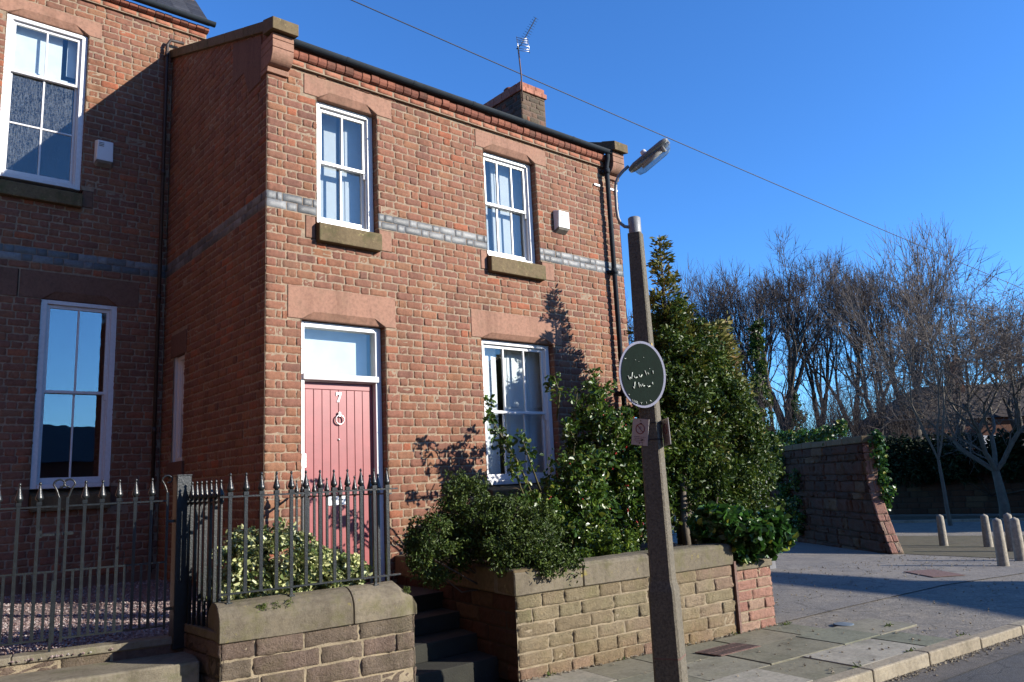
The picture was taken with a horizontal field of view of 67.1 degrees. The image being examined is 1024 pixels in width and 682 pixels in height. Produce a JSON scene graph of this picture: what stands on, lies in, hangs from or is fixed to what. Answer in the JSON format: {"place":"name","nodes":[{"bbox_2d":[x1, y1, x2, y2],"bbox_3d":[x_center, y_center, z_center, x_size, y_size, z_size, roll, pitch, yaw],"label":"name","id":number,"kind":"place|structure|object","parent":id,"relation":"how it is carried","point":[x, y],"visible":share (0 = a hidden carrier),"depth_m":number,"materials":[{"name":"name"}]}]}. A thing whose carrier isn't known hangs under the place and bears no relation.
{"place":"outdoors","nodes":[
{"label":"outdoors","id":0,"kind":"place"},
{"bbox_2d":[0,479,65,651],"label":"iron gate","id":1,"kind":"structure","parent":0,"point":[19,498],"depth_m":5.25,"materials":[{"name":"metal"}]},
{"bbox_2d":[0,579,206,663],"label":"gravel yard","id":2,"kind":"structure","parent":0,"point":[118,605],"depth_m":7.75,"materials":[{"name":"grey gravel"}]},
{"bbox_2d":[0,0,215,596],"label":"terraced house","id":3,"kind":"structure","parent":2,"relation":"on","point":[83,241],"depth_m":10.22,"materials":[{"name":"brick"}]},
{"bbox_2d":[0,14,87,192],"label":"window","id":4,"kind":"structure","parent":3,"relation":"in","point":[73,185],"depth_m":10.12,"materials":[{"name":"white paint"}]},
{"bbox_2d":[29,299,116,489],"bbox_3d":[-5.529,0.668,9.754,0.875,2.340,0.126,6,-13,-40],"label":"window","id":5,"kind":"structure","parent":3,"relation":"in","point":[107,394],"depth_m":9.77,"materials":[{"name":"white paint"}]},
{"bbox_2d":[94,140,112,168],"bbox_3d":[-5.466,-2.513,10.346,0.228,0.358,0.102,6,-13,-40],"label":"alarm box","id":6,"kind":"object","parent":3,"relation":"attached to","point":[103,154],"visible":1,"depth_m":10.31,"materials":[{"name":"white plastic"}]},
{"bbox_2d":[156,16,642,593],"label":"brick house","id":7,"kind":"structure","parent":2,"relation":"on","point":[370,268],"depth_m":9.24,"materials":[{"name":"brick"}]},
{"bbox_2d":[175,355,184,461],"bbox_3d":[-4.185,0.859,9.884,0.126,1.360,0.420,6,-13,-40],"label":"window","id":8,"kind":"structure","parent":7,"relation":"in","point":[180,390],"depth_m":9.95,"materials":[{"name":"white paint"}]},
{"bbox_2d":[304,382,373,579],"bbox_3d":[-1.872,1.518,8.338,0.859,2.130,0.080,6,-13,-40],"label":"door","id":9,"kind":"structure","parent":7,"relation":"in","point":[338,418],"depth_m":8.39,"materials":[{"name":"paint"}]},
{"bbox_2d":[317,101,373,231],"bbox_3d":[-1.979,-1.991,8.992,0.760,1.490,0.126,6,-13,-40],"label":"window","id":10,"kind":"structure","parent":7,"relation":"in","point":[366,172],"depth_m":9.09,"materials":[{"name":"white paint"}]},
{"bbox_2d":[483,152,534,263],"bbox_3d":[-0.087,-1.794,10.595,0.915,1.490,0.126,6,-13,-40],"label":"window","id":11,"kind":"structure","parent":7,"relation":"in","point":[527,216],"depth_m":10.75,"materials":[{"name":"white paint"}]},
{"bbox_2d":[482,339,555,484],"bbox_3d":[0.052,0.934,10.104,1.215,1.840,0.126,6,-13,-40],"label":"window","id":12,"kind":"structure","parent":7,"relation":"in","point":[546,414],"depth_m":10.29,"materials":[{"name":"white paint"}]},
{"bbox_2d":[516,17,536,100],"bbox_3d":[0.292,-4.872,13.217,0.436,1.597,0.132,-1,-10,-11],"label":"television aerial","id":13,"kind":"object","parent":7,"relation":"attached to","point":[518,46],"visible":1,"depth_m":13.19,"materials":[{"name":"paint"}]},
{"bbox_2d":[553,210,569,234],"bbox_3d":[0.717,-1.698,11.004,0.247,0.328,0.102,6,-13,-40],"label":"alarm box","id":14,"kind":"object","parent":7,"relation":"attached to","point":[561,220],"visible":1,"depth_m":10.96,"materials":[{"name":"white plastic"}]},
{"bbox_2d":[397,584,509,681],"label":"door steps","id":15,"kind":"structure","parent":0,"point":[446,647],"depth_m":6.68,"materials":[{"name":"stone"}]},
{"bbox_2d":[491,541,647,561],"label":"garden soil","id":16,"kind":"structure","parent":0,"point":[643,546],"depth_m":10.02,"materials":[{"name":"brown soil"}]},
{"bbox_2d":[393,468,588,592],"bbox_3d":[-0.204,1.692,6.956,1.720,1.125,1.076,-2,-10,-6],"label":"dark shrub","id":17,"kind":"object","parent":16,"relation":"on","point":[521,540],"visible":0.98,"depth_m":6.86,"materials":[{"name":"green plant"}]},
{"bbox_2d":[482,367,675,558],"bbox_3d":[0.745,1.338,8.540,1.202,2.213,2.676,-12,-14,40],"label":"holly bush","id":18,"kind":"object","parent":16,"relation":"on","point":[610,464],"visible":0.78,"depth_m":8.55,"materials":[{"name":"green plant"}]},
{"bbox_2d":[572,523,641,557],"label":"lime plant","id":19,"kind":"object","parent":16,"relation":"on","point":[611,538],"visible":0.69,"depth_m":7.54,"materials":[{"name":"green plant"}]},
{"bbox_2d":[616,235,785,545],"bbox_3d":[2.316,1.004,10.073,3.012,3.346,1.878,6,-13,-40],"label":"holly tree","id":20,"kind":"object","parent":16,"relation":"on","point":[741,479],"visible":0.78,"depth_m":9.62,"materials":[{"name":"green plant"}]},
{"bbox_2d":[127,0,1023,438],"label":"sky","id":21,"kind":"structure","parent":0,"point":[878,113],"materials":[{"name":"blue"}]},
{"bbox_2d":[351,0,1022,288],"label":"overhead wire","id":22,"kind":"object","parent":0,"point":[637,124],"visible":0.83,"depth_m":22.73,"materials":[{"name":"black metal"}]},
{"bbox_2d":[526,618,948,681],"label":"pavement","id":23,"kind":"structure","parent":0,"point":[766,663],"depth_m":6.76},
{"bbox_2d":[0,635,199,681],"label":"gate steps","id":24,"kind":"structure","parent":23,"relation":"on","point":[153,659],"depth_m":5.19,"materials":[{"name":"stone"}]},
{"bbox_2d":[169,474,191,649],"bbox_3d":[-2.447,1.613,5.693,0.110,1.236,0.106,6,-13,-40],"label":"gate post","id":25,"kind":"object","parent":24,"relation":"on","point":[182,484],"visible":1,"depth_m":5.66,"materials":[{"name":"metal"}]},
{"bbox_2d":[59,475,173,641],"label":"iron gate","id":26,"kind":"structure","parent":25,"relation":"attached to","point":[102,495],"depth_m":5.49,"materials":[{"name":"metal"}]},
{"bbox_2d":[614,138,687,681],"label":"lamp post","id":27,"kind":"object","parent":23,"relation":"on","point":[668,645],"visible":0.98,"depth_m":5.84,"materials":[{"name":"concrete"}]},
{"bbox_2d":[631,418,648,445],"bbox_3d":[0.993,0.705,5.980,0.171,0.225,0.008,-10,-13,36],"label":"notice plate","id":28,"kind":"object","parent":27,"relation":"attached to","point":[640,432],"visible":1,"depth_m":5.98,"materials":[{"name":"white metal"}]},
{"bbox_2d":[618,341,665,407],"bbox_3d":[1.007,0.261,5.997,0.378,0.522,0.062,-1,-10,-10],"label":"oval sign","id":29,"kind":"object","parent":27,"relation":"attached to","point":[642,375],"visible":1,"depth_m":5.97,"materials":[{"name":"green metal"}]},
{"bbox_2d":[661,418,670,445],"bbox_3d":[1.190,0.704,5.966,0.008,0.214,0.154,-1,-10,-11],"label":"notice plate","id":30,"kind":"object","parent":27,"relation":"attached to","point":[666,432],"visible":1,"depth_m":5.96,"materials":[{"name":"white metal"}]},
{"bbox_2d":[695,643,760,655],"bbox_3d":[1.985,2.828,7.082,0.593,0.008,0.266,4,-12,-34],"label":"cellar grate","id":31,"kind":"object","parent":23,"relation":"on","point":[726,649],"visible":1,"depth_m":7.06,"materials":[{"name":"metal"}]},
{"bbox_2d":[736,558,775,632],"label":"gate pier","id":32,"kind":"structure","parent":23,"relation":"on","point":[756,598],"depth_m":8.01,"materials":[{"name":"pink brick"}]},
{"bbox_2d":[686,500,798,565],"bbox_3d":[2.468,2.056,8.231,1.285,0.736,0.890,6,-13,-40],"label":"ivy bush","id":33,"kind":"object","parent":32,"relation":"on","point":[746,535],"visible":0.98,"depth_m":8.00,"materials":[{"name":"green plant"}]},
{"bbox_2d":[546,621,969,677],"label":"weeds","id":34,"kind":"object","parent":23,"relation":"on","point":[890,624],"visible":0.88,"depth_m":6.90,"materials":[{"name":"green plant"}]},
{"bbox_2d":[833,622,853,625],"bbox_3d":[3.414,2.915,7.945,0.200,0.008,0.200,6,-13,-40],"label":"round cover","id":35,"kind":"object","parent":23,"relation":"on","point":[843,624],"visible":1,"depth_m":7.93,"materials":[{"name":"grey metal"}]},
{"bbox_2d":[643,513,1023,527],"bbox_3d":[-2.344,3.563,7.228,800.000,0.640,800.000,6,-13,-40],"label":"ground","id":36,"kind":"structure","parent":0,"point":[933,516],"depth_m":33.14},
{"bbox_2d":[626,296,633,344],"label":"bare tree","id":37,"kind":"object","parent":36,"relation":"on","point":[630,335],"visible":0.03,"depth_m":46.72,"materials":[{"name":"brown plant"}]},
{"bbox_2d":[631,257,736,338],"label":"bare tree","id":38,"kind":"object","parent":36,"relation":"on","point":[694,278],"visible":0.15,"depth_m":46.91,"materials":[{"name":"brown plant"}]},
{"bbox_2d":[681,262,795,380],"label":"bare tree","id":39,"kind":"object","parent":36,"relation":"on","point":[720,309],"visible":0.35,"depth_m":46.76,"materials":[{"name":"brown plant"}]},
{"bbox_2d":[708,274,802,402],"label":"bare tree","id":40,"kind":"object","parent":36,"relation":"on","point":[767,327],"visible":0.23,"depth_m":49.39,"materials":[{"name":"brown plant"}]},
{"bbox_2d":[746,309,776,433],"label":"ivy clad trunk","id":41,"kind":"object","parent":36,"relation":"on","point":[757,341],"visible":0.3,"depth_m":42.87,"materials":[{"name":"green plant"}]},
{"bbox_2d":[763,352,773,427],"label":"bare pole","id":42,"kind":"object","parent":36,"relation":"on","point":[767,378],"visible":0.22,"depth_m":43.80,"materials":[{"name":"wood"}]},
{"bbox_2d":[686,224,874,444],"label":"bare tree","id":43,"kind":"object","parent":36,"relation":"on","point":[791,365],"visible":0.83,"depth_m":45.58,"materials":[{"name":"brown plant"}]},
{"bbox_2d":[791,392,809,430],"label":"trunk ivy","id":44,"kind":"object","parent":43,"relation":"attached to","point":[795,406],"visible":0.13,"depth_m":45.01,"materials":[{"name":"green plant"}]},
{"bbox_2d":[752,382,810,444],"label":"bare shrub","id":45,"kind":"object","parent":36,"relation":"on","point":[778,414],"visible":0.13,"depth_m":40.94,"materials":[{"name":"plant"}]},
{"bbox_2d":[775,250,859,427],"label":"bare tree","id":46,"kind":"object","parent":36,"relation":"on","point":[815,376],"visible":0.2,"depth_m":49.78,"materials":[{"name":"brown plant"}]},
{"bbox_2d":[780,375,875,438],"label":"bare shrub","id":47,"kind":"object","parent":36,"relation":"on","point":[813,419],"visible":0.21,"depth_m":41.38,"materials":[{"name":"plant"}]},
{"bbox_2d":[768,435,903,553],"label":"stone boundary wall","id":48,"kind":"structure","parent":36,"relation":"on","point":[844,505],"depth_m":17.63,"materials":[{"name":"brown stone"}]},
{"bbox_2d":[762,418,898,534],"bbox_3d":[7.592,4.096,22.180,0.946,3.130,12.515,-3,-10,-1],"label":"wall ivy","id":49,"kind":"object","parent":48,"relation":"attached to","point":[804,435],"depth_m":19.60,"materials":[{"name":"green plant"}]},
{"bbox_2d":[780,257,901,435],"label":"bare tree","id":50,"kind":"object","parent":36,"relation":"on","point":[849,360],"visible":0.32,"depth_m":48.05,"materials":[{"name":"brown plant"}]},
{"bbox_2d":[806,365,900,439],"bbox_3d":[16.927,4.758,38.187,4.760,7.153,4.681,6,-13,-40],"label":"bare shrub","id":51,"kind":"object","parent":36,"relation":"on","point":[860,427],"visible":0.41,"depth_m":38.15,"materials":[{"name":"brown plant"}]},
{"bbox_2d":[804,265,937,450],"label":"bare tree","id":52,"kind":"object","parent":36,"relation":"on","point":[859,359],"visible":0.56,"depth_m":45.62,"materials":[{"name":"brown plant"}]},
{"bbox_2d":[826,235,968,445],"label":"bare tree","id":53,"kind":"object","parent":36,"relation":"on","point":[908,308],"visible":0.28,"depth_m":47.70,"materials":[{"name":"brown plant"}]},
{"bbox_2d":[848,352,966,441],"bbox_3d":[19.625,4.234,38.316,5.052,7.970,5.531,6,-13,-40],"label":"bare shrub","id":54,"kind":"object","parent":36,"relation":"on","point":[903,421],"visible":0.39,"depth_m":37.83,"materials":[{"name":"brown plant"}]},
{"bbox_2d":[811,619,1023,681],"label":"kerb","id":55,"kind":"structure","parent":36,"relation":"on","point":[900,665],"depth_m":6.57,"materials":[{"name":"stone"}]},
{"bbox_2d":[832,266,1023,517],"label":"pale bare tree","id":56,"kind":"object","parent":36,"relation":"on","point":[994,466],"visible":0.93,"depth_m":29.23,"materials":[{"name":"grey plant"}]},
{"bbox_2d":[861,354,1023,448],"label":"house","id":57,"kind":"structure","parent":36,"relation":"on","point":[999,417],"depth_m":49.87,"materials":[{"name":"brick"}]},
{"bbox_2d":[869,271,1021,447],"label":"bare tree","id":58,"kind":"object","parent":36,"relation":"on","point":[948,317],"visible":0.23,"depth_m":46.76,"materials":[{"name":"brown plant"}]},
{"bbox_2d":[880,426,1023,496],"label":"hedge","id":59,"kind":"object","parent":36,"relation":"on","point":[920,467],"visible":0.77,"depth_m":32.98,"materials":[{"name":"green plant"}]},
{"bbox_2d":[971,290,1023,445],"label":"bare tree","id":60,"kind":"object","parent":36,"relation":"on","point":[1010,414],"visible":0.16,"depth_m":48.35,"materials":[{"name":"brown plant"}]},
{"bbox_2d":[646,534,1023,622],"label":"driveway","id":61,"kind":"structure","parent":0,"point":[798,556],"depth_m":11.55,"materials":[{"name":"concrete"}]},
{"bbox_2d":[751,481,775,568],"bbox_3d":[4.204,3.100,13.088,0.340,1.600,0.340,6,-13,-40],"label":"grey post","id":62,"kind":"object","parent":61,"relation":"on","point":[773,566],"depth_m":12.91,"materials":[{"name":"grey concrete"}]},
{"bbox_2d":[522,555,1023,681],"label":"grit","id":63,"kind":"object","parent":61,"relation":"on","point":[906,675],"visible":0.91,"depth_m":7.15,"materials":[{"name":"gravel"}]},
{"bbox_2d":[904,569,962,576],"bbox_3d":[6.327,3.486,11.590,0.580,0.054,1.151,-3,-10,1],"label":"hatch cover","id":64,"kind":"object","parent":61,"relation":"on","point":[929,573],"visible":1,"depth_m":11.51,"materials":[{"name":"metal"}]},
{"bbox_2d":[992,518,1009,565],"bbox_3d":[8.028,3.348,12.687,0.177,0.860,0.174,6,-13,-40],"label":"bollard","id":65,"kind":"object","parent":61,"relation":"on","point":[1002,559],"visible":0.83,"depth_m":12.64,"materials":[{"name":"concrete"}]},
{"bbox_2d":[1010,517,1023,560],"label":"bollard","id":66,"kind":"object","parent":61,"relation":"on","point":[1017,540],"visible":0.9,"depth_m":13.52,"materials":[{"name":"concrete"}]},
{"bbox_2d":[672,521,1023,535],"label":"side road","id":67,"kind":"structure","parent":0,"point":[955,529],"depth_m":25.35,"materials":[{"name":"grey asphalt"}]},
{"bbox_2d":[793,212,1013,525],"bbox_3d":[14.210,1.049,27.637,7.128,10.928,4.684,-9,-12,29],"label":"pale bare tree","id":68,"kind":"object","parent":67,"relation":"on","point":[910,400],"visible":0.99,"depth_m":27.29,"materials":[{"name":"brown plant"}]},
{"bbox_2d":[878,446,1023,514],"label":"wall","id":69,"kind":"structure","parent":67,"relation":"on","point":[927,498],"depth_m":33.04,"materials":[{"name":"stone"}]},
{"bbox_2d":[891,518,1023,522],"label":"kerb","id":70,"kind":"structure","parent":67,"relation":"on","point":[933,521],"depth_m":28.22,"materials":[{"name":"stone"}]},
{"bbox_2d":[778,573,1023,638],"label":"crossing","id":71,"kind":"object","parent":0,"point":[970,604],"visible":0.71,"depth_m":8.58,"materials":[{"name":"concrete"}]},
{"bbox_2d":[897,535,1023,558],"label":"side paving","id":72,"kind":"structure","parent":0,"point":[970,546],"depth_m":17.26,"materials":[{"name":"grey concrete"}]},
{"bbox_2d":[936,514,948,545],"bbox_3d":[9.890,4.397,17.744,0.190,0.800,0.187,6,-13,-40],"label":"bollard","id":73,"kind":"object","parent":72,"relation":"on","point":[942,535],"visible":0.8,"depth_m":17.69,"materials":[{"name":"concrete"}]},
{"bbox_2d":[980,514,993,546],"bbox_3d":[10.492,4.238,17.057,0.194,0.810,0.191,6,-13,-40],"label":"bollard","id":74,"kind":"object","parent":72,"relation":"on","point":[986,534],"visible":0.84,"depth_m":17.00,"materials":[{"name":"concrete"}]},
{"bbox_2d":[1003,513,1012,551],"bbox_3d":[10.107,3.926,15.647,0.190,0.860,0.187,6,-13,-40],"label":"bollard","id":75,"kind":"object","parent":72,"relation":"on","point":[1007,517],"visible":0.68,"depth_m":15.62,"materials":[{"name":"concrete"}]},
{"bbox_2d":[939,651,1023,681],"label":"road","id":76,"kind":"structure","parent":0,"point":[1009,668],"depth_m":6.26,"materials":[{"name":"grey asphalt"}]},
{"bbox_2d":[883,634,1023,681],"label":"gutter","id":77,"kind":"object","parent":76,"relation":"on","point":[946,671],"depth_m":6.55,"materials":[{"name":"concrete"}]},
{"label":"pavement bed","id":78,"kind":"structure","parent":0,"visible":0},
{"bbox_2d":[183,581,416,681],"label":"front wall","id":79,"kind":"structure","parent":78,"relation":"on","point":[360,633],"depth_m":5.47,"materials":[{"name":"stone"}]},
{"bbox_2d":[184,479,224,626],"bbox_3d":[-2.209,1.543,5.527,0.504,1.072,0.054,-12,-13,40],"label":"iron railing","id":80,"kind":"object","parent":79,"relation":"on","point":[205,494],"visible":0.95,"depth_m":5.52,"materials":[{"name":"metal"}]},
{"bbox_2d":[218,467,400,604],"bbox_3d":[-1.454,1.414,5.697,1.362,0.912,0.054,4,-12,-33],"label":"iron railing","id":81,"kind":"object","parent":79,"relation":"on","point":[277,493],"visible":1,"depth_m":5.66,"materials":[{"name":"metal"}]},
{"bbox_2d":[256,586,410,611],"bbox_3d":[-1.275,1.879,5.636,1.183,0.117,0.122,4,-12,-33],"label":"moss","id":82,"kind":"object","parent":79,"relation":"on","point":[287,601],"visible":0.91,"depth_m":5.38,"materials":[{"name":"green plant"}]},
{"bbox_2d":[293,474,391,583],"bbox_3d":[-1.585,1.702,6.915,0.054,0.952,2.031,5,-13,-38],"label":"iron railing","id":83,"kind":"object","parent":79,"relation":"on","point":[341,494],"visible":0.48,"depth_m":6.67,"materials":[{"name":"metal"}]},
{"bbox_2d":[395,543,737,681],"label":"garden wall","id":84,"kind":"structure","parent":78,"relation":"on","point":[524,623],"depth_m":6.88,"materials":[{"name":"stone"}]},
{"bbox_2d":[731,561,742,633],"bbox_3d":[2.271,2.603,7.854,0.030,0.700,0.080,4,-12,-33],"label":"iron strip","id":85,"kind":"object","parent":84,"relation":"attached to","point":[736,596],"visible":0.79,"depth_m":7.82,"materials":[{"name":"metal"}]},
{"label":"planting bed","id":86,"kind":"structure","parent":0,"visible":0},
{"bbox_2d":[201,517,377,603],"bbox_3d":[-1.722,1.806,5.937,1.330,0.906,0.698,6,-13,-40],"label":"variegated shrub","id":87,"kind":"object","parent":86,"relation":"in","point":[253,559],"visible":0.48,"depth_m":5.77,"materials":[{"name":"green plant"}]}
]}

